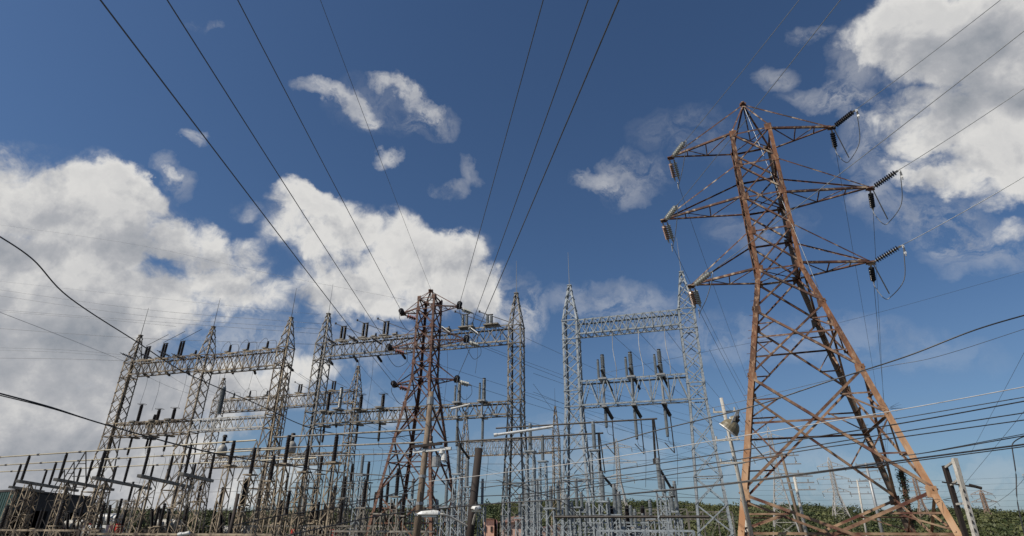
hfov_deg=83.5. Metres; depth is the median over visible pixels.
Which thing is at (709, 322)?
power line
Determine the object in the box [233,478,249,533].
pedestal insulator
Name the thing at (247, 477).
power line
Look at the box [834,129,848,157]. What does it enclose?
holding strap
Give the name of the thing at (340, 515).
pedestal insulator
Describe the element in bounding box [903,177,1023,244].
power line
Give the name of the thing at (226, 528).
power transformer
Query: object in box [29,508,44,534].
pedestal insulator
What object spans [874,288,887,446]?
power line
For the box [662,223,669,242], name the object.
insulator string
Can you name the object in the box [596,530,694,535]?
pipe rack
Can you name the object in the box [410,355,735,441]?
power line
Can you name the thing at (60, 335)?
power line
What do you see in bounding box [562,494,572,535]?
pedestal insulator
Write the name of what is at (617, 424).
power line
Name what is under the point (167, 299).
power line
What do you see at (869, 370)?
power line
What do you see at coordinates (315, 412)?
lattice gantry
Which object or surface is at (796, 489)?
utility pole
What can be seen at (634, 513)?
pedestal insulator
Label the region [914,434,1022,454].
cable
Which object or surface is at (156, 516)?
pedestal insulator
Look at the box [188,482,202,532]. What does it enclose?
pedestal insulator
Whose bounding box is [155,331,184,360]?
switch insulator
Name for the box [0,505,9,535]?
pedestal insulator
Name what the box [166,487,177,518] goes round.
pedestal insulator
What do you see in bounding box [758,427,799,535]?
lattice tower
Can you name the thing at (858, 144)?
jumper cable
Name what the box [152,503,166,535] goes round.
pedestal insulator
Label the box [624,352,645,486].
circuit switch
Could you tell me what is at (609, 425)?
power line
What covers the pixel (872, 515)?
power line
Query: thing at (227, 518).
tree
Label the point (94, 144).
sky
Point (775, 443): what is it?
cable
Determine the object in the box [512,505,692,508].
power line
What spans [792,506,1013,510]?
power line
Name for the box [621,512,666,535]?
steel frame
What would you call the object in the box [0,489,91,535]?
shed
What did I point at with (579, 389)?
lattice gantry
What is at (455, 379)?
insulator string
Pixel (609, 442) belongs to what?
power line
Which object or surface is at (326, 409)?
circuit switch
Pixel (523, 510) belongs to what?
pedestal insulator
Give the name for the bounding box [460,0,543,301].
power line
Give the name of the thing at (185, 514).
pedestal insulator
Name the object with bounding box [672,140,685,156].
insulator string
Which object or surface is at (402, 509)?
pedestal insulator
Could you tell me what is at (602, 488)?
pedestal insulator
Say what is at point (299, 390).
switch insulator
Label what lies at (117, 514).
pedestal insulator
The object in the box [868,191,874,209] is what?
insulator string
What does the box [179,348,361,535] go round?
lattice gantry
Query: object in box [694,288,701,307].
insulator string
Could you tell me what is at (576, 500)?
pedestal insulator
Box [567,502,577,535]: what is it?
pedestal insulator
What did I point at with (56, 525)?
pedestal insulator
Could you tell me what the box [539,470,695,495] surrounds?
power line
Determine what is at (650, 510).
pedestal insulator
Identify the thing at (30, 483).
busbar support
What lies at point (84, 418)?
cable
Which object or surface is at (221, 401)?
surge arrester
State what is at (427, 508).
pedestal insulator
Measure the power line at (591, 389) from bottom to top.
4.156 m
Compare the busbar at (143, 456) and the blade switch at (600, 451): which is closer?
the blade switch at (600, 451)
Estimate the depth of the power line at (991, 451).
44.07 m
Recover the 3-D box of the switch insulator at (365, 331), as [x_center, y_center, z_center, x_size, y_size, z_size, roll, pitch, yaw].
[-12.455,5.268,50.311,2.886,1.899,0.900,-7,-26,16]
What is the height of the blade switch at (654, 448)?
3.351 m
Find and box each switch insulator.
[138,334,168,361]
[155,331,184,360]
[172,329,201,358]
[294,381,312,393]
[328,379,346,391]
[335,322,360,342]
[356,319,382,340]
[377,318,405,338]
[454,310,485,330]
[479,310,511,327]
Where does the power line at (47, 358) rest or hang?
attached to the lattice gantry at (130, 374)
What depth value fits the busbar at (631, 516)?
26.07 m
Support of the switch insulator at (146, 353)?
attached to the lattice gantry at (130, 374)
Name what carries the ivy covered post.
on the ground
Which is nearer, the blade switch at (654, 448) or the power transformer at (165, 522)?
the blade switch at (654, 448)
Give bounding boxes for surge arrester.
[216,387,225,413]
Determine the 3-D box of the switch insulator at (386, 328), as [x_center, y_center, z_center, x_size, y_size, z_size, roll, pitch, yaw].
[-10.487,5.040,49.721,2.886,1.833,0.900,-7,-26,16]
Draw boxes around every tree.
[124,514,154,535]
[164,513,194,530]
[181,508,225,532]
[225,515,257,528]
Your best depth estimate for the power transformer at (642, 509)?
39.80 m
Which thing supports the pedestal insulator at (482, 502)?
on the ground
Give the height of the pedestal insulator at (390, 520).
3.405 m
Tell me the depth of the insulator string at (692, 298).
33.25 m
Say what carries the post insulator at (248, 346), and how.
attached to the lattice gantry at (130, 374)
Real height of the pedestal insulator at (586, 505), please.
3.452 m
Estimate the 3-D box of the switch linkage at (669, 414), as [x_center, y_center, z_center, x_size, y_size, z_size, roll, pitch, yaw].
[10.633,9.814,40.019,1.240,5.957,0.560,20,-31,-36]
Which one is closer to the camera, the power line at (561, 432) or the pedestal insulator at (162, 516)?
the pedestal insulator at (162, 516)
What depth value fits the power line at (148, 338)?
59.57 m
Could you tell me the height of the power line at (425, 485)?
0.567 m
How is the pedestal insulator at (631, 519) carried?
on the ground
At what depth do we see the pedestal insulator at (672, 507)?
27.50 m
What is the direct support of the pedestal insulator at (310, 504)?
on the ground
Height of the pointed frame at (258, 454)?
6.543 m
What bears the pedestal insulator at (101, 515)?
on the ground
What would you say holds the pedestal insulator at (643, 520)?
on the ground
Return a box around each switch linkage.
[600,369,614,453]
[628,367,644,453]
[657,365,674,452]
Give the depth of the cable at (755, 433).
14.18 m
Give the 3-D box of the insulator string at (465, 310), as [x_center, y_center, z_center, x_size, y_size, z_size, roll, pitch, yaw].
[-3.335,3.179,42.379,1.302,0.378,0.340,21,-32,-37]
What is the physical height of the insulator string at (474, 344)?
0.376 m
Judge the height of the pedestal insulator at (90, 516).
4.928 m
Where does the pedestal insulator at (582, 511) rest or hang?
on the ground
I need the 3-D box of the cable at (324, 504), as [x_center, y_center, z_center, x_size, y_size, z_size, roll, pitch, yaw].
[-6.099,8.055,19.932,6.030,0.906,0.223,13,-28,-26]
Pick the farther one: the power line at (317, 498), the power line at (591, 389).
the power line at (591, 389)
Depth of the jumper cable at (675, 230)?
34.40 m
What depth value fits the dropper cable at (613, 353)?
42.27 m
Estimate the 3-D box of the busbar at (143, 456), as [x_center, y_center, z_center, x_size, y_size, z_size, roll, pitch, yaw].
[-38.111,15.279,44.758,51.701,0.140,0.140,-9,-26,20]
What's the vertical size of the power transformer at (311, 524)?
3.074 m
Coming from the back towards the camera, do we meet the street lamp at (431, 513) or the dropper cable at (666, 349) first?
the dropper cable at (666, 349)
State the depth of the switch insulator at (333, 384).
69.02 m
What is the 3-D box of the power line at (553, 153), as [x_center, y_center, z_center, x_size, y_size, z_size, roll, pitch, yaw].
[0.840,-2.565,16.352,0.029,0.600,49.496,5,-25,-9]
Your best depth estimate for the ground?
213.26 m
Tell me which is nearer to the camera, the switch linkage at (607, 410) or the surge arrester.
the switch linkage at (607, 410)
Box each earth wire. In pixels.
[320,0,430,288]
[744,107,817,286]
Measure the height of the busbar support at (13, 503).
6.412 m
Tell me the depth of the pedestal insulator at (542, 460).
32.83 m
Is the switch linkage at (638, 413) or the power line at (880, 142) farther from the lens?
the switch linkage at (638, 413)
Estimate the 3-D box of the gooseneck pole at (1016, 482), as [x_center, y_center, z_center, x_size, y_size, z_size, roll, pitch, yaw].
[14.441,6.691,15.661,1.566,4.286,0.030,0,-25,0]
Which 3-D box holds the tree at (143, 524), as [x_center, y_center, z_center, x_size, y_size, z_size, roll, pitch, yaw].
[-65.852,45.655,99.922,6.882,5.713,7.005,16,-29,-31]
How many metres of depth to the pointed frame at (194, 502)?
37.07 m
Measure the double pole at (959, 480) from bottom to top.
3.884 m
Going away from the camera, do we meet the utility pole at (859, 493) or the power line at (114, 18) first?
the power line at (114, 18)
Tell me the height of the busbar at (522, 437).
0.115 m
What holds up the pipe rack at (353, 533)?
on the ground
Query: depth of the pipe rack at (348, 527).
33.17 m
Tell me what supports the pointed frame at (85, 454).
on the ground
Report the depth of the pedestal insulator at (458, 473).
30.64 m
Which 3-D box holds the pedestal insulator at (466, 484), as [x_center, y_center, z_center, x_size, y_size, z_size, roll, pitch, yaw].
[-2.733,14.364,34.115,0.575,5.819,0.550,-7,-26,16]
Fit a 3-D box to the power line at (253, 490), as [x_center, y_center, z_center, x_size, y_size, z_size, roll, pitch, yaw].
[-17.442,14.708,38.344,16.853,0.621,0.045,-3,-25,6]
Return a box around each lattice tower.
[366,289,469,535]
[601,439,636,519]
[660,101,961,535]
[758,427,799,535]
[817,457,852,521]
[906,477,930,518]
[970,489,996,516]
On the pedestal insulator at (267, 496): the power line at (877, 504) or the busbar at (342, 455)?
the busbar at (342, 455)
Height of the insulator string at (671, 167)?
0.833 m
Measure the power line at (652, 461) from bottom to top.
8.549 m
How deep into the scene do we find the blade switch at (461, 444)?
31.91 m
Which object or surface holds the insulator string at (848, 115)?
attached to the lattice tower at (794, 254)
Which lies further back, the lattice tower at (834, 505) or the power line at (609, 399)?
the lattice tower at (834, 505)
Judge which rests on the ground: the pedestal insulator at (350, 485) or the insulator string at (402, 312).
the pedestal insulator at (350, 485)
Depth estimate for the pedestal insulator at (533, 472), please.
30.88 m
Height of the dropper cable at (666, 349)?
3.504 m
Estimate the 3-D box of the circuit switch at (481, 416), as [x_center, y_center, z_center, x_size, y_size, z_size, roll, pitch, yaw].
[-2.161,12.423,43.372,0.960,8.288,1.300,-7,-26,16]
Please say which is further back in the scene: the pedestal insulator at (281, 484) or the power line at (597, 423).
the power line at (597, 423)
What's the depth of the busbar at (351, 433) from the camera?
28.71 m
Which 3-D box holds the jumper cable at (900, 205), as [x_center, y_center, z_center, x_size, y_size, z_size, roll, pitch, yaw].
[20.567,-3.777,30.960,0.614,1.843,2.829,0,-25,0]
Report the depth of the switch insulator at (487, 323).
46.93 m
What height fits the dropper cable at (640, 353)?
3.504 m
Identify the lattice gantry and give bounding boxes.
[71,288,296,533]
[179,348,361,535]
[278,261,531,535]
[456,401,565,535]
[560,243,733,535]
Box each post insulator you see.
[221,342,238,354]
[239,341,256,352]
[256,338,276,353]
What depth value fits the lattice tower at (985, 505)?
258.17 m
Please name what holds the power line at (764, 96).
attached to the insulator string at (670, 213)
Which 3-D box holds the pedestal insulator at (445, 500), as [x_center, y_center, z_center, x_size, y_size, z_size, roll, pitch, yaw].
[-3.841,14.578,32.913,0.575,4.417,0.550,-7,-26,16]
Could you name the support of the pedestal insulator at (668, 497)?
on the ground
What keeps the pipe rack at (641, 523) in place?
on the ground
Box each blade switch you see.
[456,426,469,458]
[597,433,617,492]
[652,419,670,487]
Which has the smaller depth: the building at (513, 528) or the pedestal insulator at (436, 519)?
the pedestal insulator at (436, 519)
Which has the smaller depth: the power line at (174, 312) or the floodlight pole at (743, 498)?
the floodlight pole at (743, 498)
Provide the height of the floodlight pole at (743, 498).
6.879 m
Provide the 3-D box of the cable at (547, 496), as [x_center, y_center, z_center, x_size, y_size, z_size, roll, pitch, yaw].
[1.650,8.284,20.023,1.066,1.422,5.387,-20,-32,37]
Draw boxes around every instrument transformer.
[216,435,226,455]
[288,433,296,453]
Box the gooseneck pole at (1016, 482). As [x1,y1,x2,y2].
[1011,436,1023,532]
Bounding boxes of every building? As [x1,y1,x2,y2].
[482,519,497,535]
[498,516,538,535]
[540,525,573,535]
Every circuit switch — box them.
[120,403,146,490]
[139,414,157,482]
[142,408,164,483]
[157,407,179,487]
[319,391,334,479]
[331,387,345,457]
[352,393,365,482]
[375,393,387,478]
[452,383,464,489]
[477,378,489,486]
[597,354,614,460]
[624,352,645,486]
[653,349,677,484]
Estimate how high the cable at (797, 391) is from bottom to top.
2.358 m
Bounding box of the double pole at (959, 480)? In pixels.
[942,458,981,535]
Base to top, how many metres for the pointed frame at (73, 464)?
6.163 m
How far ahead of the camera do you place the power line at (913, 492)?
76.33 m
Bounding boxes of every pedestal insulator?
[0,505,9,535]
[16,495,34,535]
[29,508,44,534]
[47,500,65,535]
[71,497,86,535]
[81,489,98,535]
[90,503,105,535]
[107,499,122,535]
[114,510,127,535]
[118,482,134,535]
[147,506,160,535]
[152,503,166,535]
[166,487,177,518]
[177,504,188,531]
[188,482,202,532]
[205,501,217,532]
[209,440,236,532]
[212,487,224,532]
[233,447,257,533]
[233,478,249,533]
[250,495,261,533]
[255,456,275,533]
[257,487,270,533]
[266,435,292,535]
[272,500,282,535]
[277,491,291,535]
[278,475,287,534]
[285,483,298,535]
[288,445,311,535]
[297,495,309,535]
[303,483,315,534]
[306,456,324,535]
[306,506,315,535]
[310,502,321,535]
[317,433,341,535]
[324,485,339,535]
[334,500,343,535]
[335,476,348,535]
[340,464,354,535]
[349,455,366,535]
[355,479,370,535]
[357,462,372,535]
[367,512,375,535]
[368,492,376,532]
[372,488,386,535]
[381,481,389,534]
[384,503,394,535]
[387,468,402,535]
[396,495,408,535]
[406,479,416,535]
[425,476,436,535]
[433,500,440,535]
[439,481,450,535]
[447,496,456,535]
[450,447,464,535]
[458,502,466,535]
[460,458,470,535]
[477,479,485,535]
[501,468,511,535]
[514,495,524,535]
[521,484,529,535]
[524,423,536,535]
[529,457,538,535]
[531,481,542,535]
[537,435,548,535]
[544,486,556,535]
[554,481,563,535]
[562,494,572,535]
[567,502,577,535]
[573,479,582,535]
[577,492,587,535]
[582,503,592,535]
[588,421,604,535]
[596,471,610,535]
[605,497,610,535]
[609,484,622,535]
[616,492,626,535]
[626,505,636,535]
[631,509,640,535]
[639,513,647,535]
[646,500,656,535]
[654,458,670,535]
[658,475,674,535]
[668,491,679,535]
[672,481,683,535]
[679,518,686,535]
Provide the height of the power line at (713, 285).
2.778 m
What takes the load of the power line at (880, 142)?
attached to the insulator string at (701, 279)
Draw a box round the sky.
[0,0,1023,511]
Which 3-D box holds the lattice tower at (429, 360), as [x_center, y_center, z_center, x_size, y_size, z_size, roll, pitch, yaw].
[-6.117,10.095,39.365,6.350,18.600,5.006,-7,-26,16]
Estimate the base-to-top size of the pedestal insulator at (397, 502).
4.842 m
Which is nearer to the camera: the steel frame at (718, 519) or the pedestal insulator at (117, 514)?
the pedestal insulator at (117, 514)
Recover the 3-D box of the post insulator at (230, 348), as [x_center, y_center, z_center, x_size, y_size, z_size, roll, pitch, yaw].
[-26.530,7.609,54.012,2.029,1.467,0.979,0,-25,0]
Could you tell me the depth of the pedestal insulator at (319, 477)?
40.96 m
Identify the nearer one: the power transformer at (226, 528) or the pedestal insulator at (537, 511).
the pedestal insulator at (537, 511)
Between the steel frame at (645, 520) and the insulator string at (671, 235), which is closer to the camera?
the insulator string at (671, 235)
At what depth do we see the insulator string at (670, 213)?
34.24 m
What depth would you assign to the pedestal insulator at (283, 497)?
46.44 m
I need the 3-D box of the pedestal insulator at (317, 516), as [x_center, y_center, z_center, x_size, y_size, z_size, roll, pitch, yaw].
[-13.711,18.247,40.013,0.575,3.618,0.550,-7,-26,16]
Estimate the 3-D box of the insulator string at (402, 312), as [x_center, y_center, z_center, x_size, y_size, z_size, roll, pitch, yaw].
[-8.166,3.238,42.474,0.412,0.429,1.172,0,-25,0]
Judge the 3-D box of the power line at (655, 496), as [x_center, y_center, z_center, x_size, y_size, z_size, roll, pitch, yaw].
[7.570,12.815,32.660,10.321,0.666,0.052,-4,-25,10]
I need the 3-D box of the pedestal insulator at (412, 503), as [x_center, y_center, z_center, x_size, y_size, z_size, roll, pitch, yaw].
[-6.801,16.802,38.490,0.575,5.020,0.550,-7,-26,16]
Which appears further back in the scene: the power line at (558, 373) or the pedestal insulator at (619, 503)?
the power line at (558, 373)
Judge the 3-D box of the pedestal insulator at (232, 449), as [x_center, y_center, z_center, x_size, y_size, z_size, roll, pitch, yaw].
[-15.434,12.438,30.575,0.575,6.265,0.552,-7,-26,16]
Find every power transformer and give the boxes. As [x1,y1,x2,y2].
[47,511,86,535]
[79,505,124,535]
[140,508,183,535]
[219,512,249,533]
[291,511,336,535]
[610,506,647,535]
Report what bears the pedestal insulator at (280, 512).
on the ground
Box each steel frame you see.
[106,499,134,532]
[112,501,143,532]
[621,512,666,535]
[645,509,689,535]
[687,511,735,535]
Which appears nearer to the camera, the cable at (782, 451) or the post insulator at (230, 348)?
the cable at (782, 451)
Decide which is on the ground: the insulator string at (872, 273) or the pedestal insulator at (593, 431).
the pedestal insulator at (593, 431)
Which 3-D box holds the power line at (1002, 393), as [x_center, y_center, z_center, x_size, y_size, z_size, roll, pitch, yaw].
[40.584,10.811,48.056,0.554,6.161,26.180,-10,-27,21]
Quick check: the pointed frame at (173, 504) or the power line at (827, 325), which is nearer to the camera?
the pointed frame at (173, 504)
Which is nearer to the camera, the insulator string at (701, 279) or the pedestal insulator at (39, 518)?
the insulator string at (701, 279)
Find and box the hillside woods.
[96,498,1023,535]
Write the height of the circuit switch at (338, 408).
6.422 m
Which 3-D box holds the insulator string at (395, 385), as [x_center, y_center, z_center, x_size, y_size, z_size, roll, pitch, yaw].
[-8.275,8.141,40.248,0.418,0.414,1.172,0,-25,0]
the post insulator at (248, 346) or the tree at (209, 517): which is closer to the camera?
the post insulator at (248, 346)
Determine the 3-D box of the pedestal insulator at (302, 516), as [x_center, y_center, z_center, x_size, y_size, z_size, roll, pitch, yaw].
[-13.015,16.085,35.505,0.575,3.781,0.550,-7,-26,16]
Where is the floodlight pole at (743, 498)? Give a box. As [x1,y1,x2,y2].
[713,398,753,535]
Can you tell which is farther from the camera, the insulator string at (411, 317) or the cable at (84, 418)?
the insulator string at (411, 317)
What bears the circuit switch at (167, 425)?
attached to the lattice gantry at (130, 374)
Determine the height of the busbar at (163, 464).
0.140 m
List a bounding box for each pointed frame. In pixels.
[38,470,64,533]
[43,462,74,534]
[51,451,86,535]
[162,475,183,535]
[179,467,206,532]
[233,441,262,533]
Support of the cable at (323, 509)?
attached to the utility pole at (425, 450)
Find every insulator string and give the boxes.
[386,344,392,350]
[391,380,397,387]
[392,349,407,354]
[397,385,411,390]
[398,308,404,315]
[405,314,418,319]
[454,375,459,382]
[456,301,461,308]
[458,380,471,386]
[461,308,473,313]
[463,335,469,342]
[469,341,480,346]
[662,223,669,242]
[665,205,676,219]
[666,222,673,241]
[669,160,675,181]
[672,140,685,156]
[673,160,679,180]
[689,289,696,307]
[693,271,712,285]
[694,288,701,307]
[830,130,837,150]
[833,109,855,126]
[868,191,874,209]
[868,265,875,283]
[872,169,899,187]
[873,244,902,262]
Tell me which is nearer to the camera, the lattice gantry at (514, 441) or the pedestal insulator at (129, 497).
the pedestal insulator at (129, 497)
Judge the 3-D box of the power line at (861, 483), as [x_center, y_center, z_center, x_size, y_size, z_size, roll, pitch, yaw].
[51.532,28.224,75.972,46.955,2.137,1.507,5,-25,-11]
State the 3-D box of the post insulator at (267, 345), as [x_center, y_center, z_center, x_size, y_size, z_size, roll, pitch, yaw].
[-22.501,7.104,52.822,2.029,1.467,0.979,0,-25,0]
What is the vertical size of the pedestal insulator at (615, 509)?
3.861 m
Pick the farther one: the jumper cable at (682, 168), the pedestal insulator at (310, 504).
the pedestal insulator at (310, 504)
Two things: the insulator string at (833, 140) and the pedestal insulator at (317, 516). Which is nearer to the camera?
the insulator string at (833, 140)
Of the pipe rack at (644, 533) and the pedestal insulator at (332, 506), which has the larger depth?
the pedestal insulator at (332, 506)
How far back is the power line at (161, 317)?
62.71 m
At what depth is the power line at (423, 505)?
32.78 m
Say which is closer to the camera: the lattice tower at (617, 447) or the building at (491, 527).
the building at (491, 527)
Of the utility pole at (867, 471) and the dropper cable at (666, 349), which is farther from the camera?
the utility pole at (867, 471)
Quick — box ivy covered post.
[895,469,917,535]
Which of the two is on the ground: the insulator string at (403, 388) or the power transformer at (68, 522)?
the power transformer at (68, 522)
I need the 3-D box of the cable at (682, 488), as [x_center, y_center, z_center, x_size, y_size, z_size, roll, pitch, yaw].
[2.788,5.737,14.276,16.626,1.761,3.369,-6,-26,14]
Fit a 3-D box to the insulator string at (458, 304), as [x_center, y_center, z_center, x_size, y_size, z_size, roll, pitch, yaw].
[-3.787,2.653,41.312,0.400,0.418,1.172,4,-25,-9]
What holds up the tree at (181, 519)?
on the ground
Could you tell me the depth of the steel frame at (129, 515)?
83.59 m
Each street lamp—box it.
[414,507,467,526]
[470,502,481,524]
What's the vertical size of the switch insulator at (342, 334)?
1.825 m
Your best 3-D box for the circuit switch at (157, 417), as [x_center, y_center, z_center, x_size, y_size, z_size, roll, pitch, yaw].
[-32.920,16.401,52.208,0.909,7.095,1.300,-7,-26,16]
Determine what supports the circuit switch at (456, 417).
attached to the lattice gantry at (315, 412)
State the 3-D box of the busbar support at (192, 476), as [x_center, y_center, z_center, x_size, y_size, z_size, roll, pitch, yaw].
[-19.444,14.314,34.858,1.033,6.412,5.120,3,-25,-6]
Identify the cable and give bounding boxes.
[0,236,423,438]
[0,393,405,476]
[0,395,248,459]
[234,482,421,525]
[241,489,418,511]
[288,444,1023,535]
[293,471,417,482]
[427,387,1023,481]
[433,482,602,508]
[481,401,1023,487]
[496,480,591,527]
[503,412,1023,487]
[512,420,1023,499]
[533,315,1023,453]
[612,331,616,377]
[614,446,1023,495]
[638,329,643,375]
[664,326,670,373]
[671,205,677,251]
[677,142,686,189]
[698,272,712,317]
[835,110,859,162]
[873,170,902,224]
[873,246,905,299]
[894,397,1023,419]
[901,435,1023,455]
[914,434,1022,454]
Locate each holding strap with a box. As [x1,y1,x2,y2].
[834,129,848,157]
[873,190,887,218]
[873,265,889,293]
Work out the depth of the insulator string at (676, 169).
36.94 m
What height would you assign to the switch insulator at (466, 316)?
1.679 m
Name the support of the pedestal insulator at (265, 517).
on the ground
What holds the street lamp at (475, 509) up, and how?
attached to the utility pole at (470, 528)
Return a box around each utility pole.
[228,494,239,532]
[411,391,451,535]
[465,447,482,535]
[769,453,804,535]
[780,473,815,535]
[848,479,870,535]
[855,462,884,535]
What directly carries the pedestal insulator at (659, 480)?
on the ground
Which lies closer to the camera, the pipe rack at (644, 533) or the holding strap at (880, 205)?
the pipe rack at (644, 533)
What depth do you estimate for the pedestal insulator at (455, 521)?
34.71 m
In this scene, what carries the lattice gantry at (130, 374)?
on the ground
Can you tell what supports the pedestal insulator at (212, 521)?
on the ground
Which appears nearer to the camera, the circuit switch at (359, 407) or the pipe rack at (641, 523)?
the pipe rack at (641, 523)
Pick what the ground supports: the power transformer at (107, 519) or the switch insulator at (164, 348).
the power transformer at (107, 519)
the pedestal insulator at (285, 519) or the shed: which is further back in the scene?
the shed
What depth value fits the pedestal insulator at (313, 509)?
40.14 m
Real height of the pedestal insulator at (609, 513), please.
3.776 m
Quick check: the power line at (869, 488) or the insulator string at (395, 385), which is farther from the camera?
the power line at (869, 488)
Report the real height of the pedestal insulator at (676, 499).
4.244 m
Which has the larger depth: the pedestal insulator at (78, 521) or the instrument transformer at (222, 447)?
the instrument transformer at (222, 447)
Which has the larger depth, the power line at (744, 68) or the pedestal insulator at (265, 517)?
the pedestal insulator at (265, 517)
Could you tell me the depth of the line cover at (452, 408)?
29.68 m
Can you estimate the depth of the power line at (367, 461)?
37.14 m
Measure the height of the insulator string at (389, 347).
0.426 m
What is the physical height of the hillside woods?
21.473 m
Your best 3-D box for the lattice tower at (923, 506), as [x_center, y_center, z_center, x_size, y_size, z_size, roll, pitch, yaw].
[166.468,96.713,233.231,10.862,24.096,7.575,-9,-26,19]
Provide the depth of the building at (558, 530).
90.89 m
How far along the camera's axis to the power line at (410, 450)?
39.62 m
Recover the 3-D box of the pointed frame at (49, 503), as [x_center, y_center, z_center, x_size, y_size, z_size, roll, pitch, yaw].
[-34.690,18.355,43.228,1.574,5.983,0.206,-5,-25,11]
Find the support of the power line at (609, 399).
attached to the lattice gantry at (315, 412)
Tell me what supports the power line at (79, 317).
attached to the lattice gantry at (130, 374)
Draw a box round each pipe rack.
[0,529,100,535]
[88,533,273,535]
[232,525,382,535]
[329,530,435,535]
[555,522,667,534]
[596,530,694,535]
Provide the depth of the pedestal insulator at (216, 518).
46.18 m
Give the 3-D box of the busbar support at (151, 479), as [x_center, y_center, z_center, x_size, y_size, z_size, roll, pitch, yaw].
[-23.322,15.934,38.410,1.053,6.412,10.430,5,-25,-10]
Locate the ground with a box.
[150,507,1023,535]
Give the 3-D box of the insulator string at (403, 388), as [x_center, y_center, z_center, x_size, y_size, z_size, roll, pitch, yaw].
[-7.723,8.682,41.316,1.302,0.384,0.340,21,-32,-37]
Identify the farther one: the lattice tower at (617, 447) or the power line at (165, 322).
the lattice tower at (617, 447)
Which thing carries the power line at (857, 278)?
attached to the insulator string at (833, 140)
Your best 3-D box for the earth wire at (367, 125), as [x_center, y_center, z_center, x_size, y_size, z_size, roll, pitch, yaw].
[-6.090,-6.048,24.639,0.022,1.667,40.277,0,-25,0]
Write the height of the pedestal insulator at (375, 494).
4.042 m
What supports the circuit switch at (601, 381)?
attached to the lattice gantry at (579, 389)
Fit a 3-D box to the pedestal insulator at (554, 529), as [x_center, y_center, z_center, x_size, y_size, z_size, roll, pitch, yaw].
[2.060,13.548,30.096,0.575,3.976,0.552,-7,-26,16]
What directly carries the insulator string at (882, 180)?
attached to the lattice tower at (794, 254)
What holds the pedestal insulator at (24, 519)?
on the ground
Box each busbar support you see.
[0,464,47,535]
[5,455,81,535]
[43,452,116,535]
[82,450,153,535]
[128,447,196,535]
[166,444,215,535]
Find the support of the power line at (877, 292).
attached to the insulator string at (871, 200)
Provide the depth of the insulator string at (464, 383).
40.01 m
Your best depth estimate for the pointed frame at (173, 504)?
40.80 m
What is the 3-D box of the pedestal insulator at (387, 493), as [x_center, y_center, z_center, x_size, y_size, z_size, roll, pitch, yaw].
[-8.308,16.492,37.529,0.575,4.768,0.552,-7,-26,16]
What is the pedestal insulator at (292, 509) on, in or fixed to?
on the ground
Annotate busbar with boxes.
[0,439,256,457]
[0,448,284,465]
[0,457,316,471]
[229,441,431,449]
[266,453,410,457]
[273,428,424,437]
[443,432,602,442]
[496,418,656,428]
[554,515,709,517]
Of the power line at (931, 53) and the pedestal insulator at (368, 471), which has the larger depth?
the pedestal insulator at (368, 471)
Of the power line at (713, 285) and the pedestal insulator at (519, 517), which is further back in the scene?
the power line at (713, 285)
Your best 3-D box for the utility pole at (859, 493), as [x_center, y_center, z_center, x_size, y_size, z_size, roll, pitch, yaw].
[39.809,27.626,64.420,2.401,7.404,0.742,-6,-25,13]
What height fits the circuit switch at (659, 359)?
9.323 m
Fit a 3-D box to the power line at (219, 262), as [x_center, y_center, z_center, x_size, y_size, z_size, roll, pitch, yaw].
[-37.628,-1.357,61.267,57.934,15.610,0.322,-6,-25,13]
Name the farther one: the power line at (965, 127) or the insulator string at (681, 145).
the insulator string at (681, 145)
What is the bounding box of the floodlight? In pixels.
[719,411,739,437]
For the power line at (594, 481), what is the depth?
32.99 m
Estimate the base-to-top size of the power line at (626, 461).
0.289 m
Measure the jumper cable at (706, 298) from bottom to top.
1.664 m
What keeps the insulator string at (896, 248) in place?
attached to the lattice tower at (794, 254)
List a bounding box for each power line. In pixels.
[0,311,167,325]
[0,312,122,360]
[0,328,319,344]
[2,281,318,314]
[4,225,404,299]
[4,290,317,323]
[4,296,324,329]
[7,310,316,333]
[26,358,118,360]
[100,0,391,380]
[127,469,340,482]
[133,483,363,493]
[167,0,387,344]
[237,0,399,307]
[239,492,427,498]
[310,453,456,462]
[337,477,530,487]
[353,447,503,450]
[373,502,519,505]
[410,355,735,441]
[421,393,707,461]
[422,321,744,426]
[458,0,618,375]
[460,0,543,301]
[467,0,588,336]
[474,386,740,452]
[477,315,757,425]
[480,474,735,482]
[483,347,759,437]
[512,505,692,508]
[526,421,711,461]
[527,395,719,458]
[533,373,701,424]
[534,392,702,452]
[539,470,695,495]
[560,488,739,498]
[572,438,733,478]
[574,457,692,463]
[606,273,1017,372]
[672,245,769,430]
[677,0,839,204]
[678,184,766,425]
[686,0,798,139]
[700,312,772,437]
[704,329,1023,409]
[713,31,1023,270]
[751,489,1003,495]
[755,483,1009,490]
[763,477,1014,485]
[787,512,1004,515]
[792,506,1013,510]
[797,500,1020,505]
[836,154,887,456]
[857,0,999,108]
[873,214,885,448]
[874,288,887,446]
[901,89,1022,168]
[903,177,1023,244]
[957,411,1023,492]
[976,353,1023,442]
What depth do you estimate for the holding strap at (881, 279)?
30.06 m

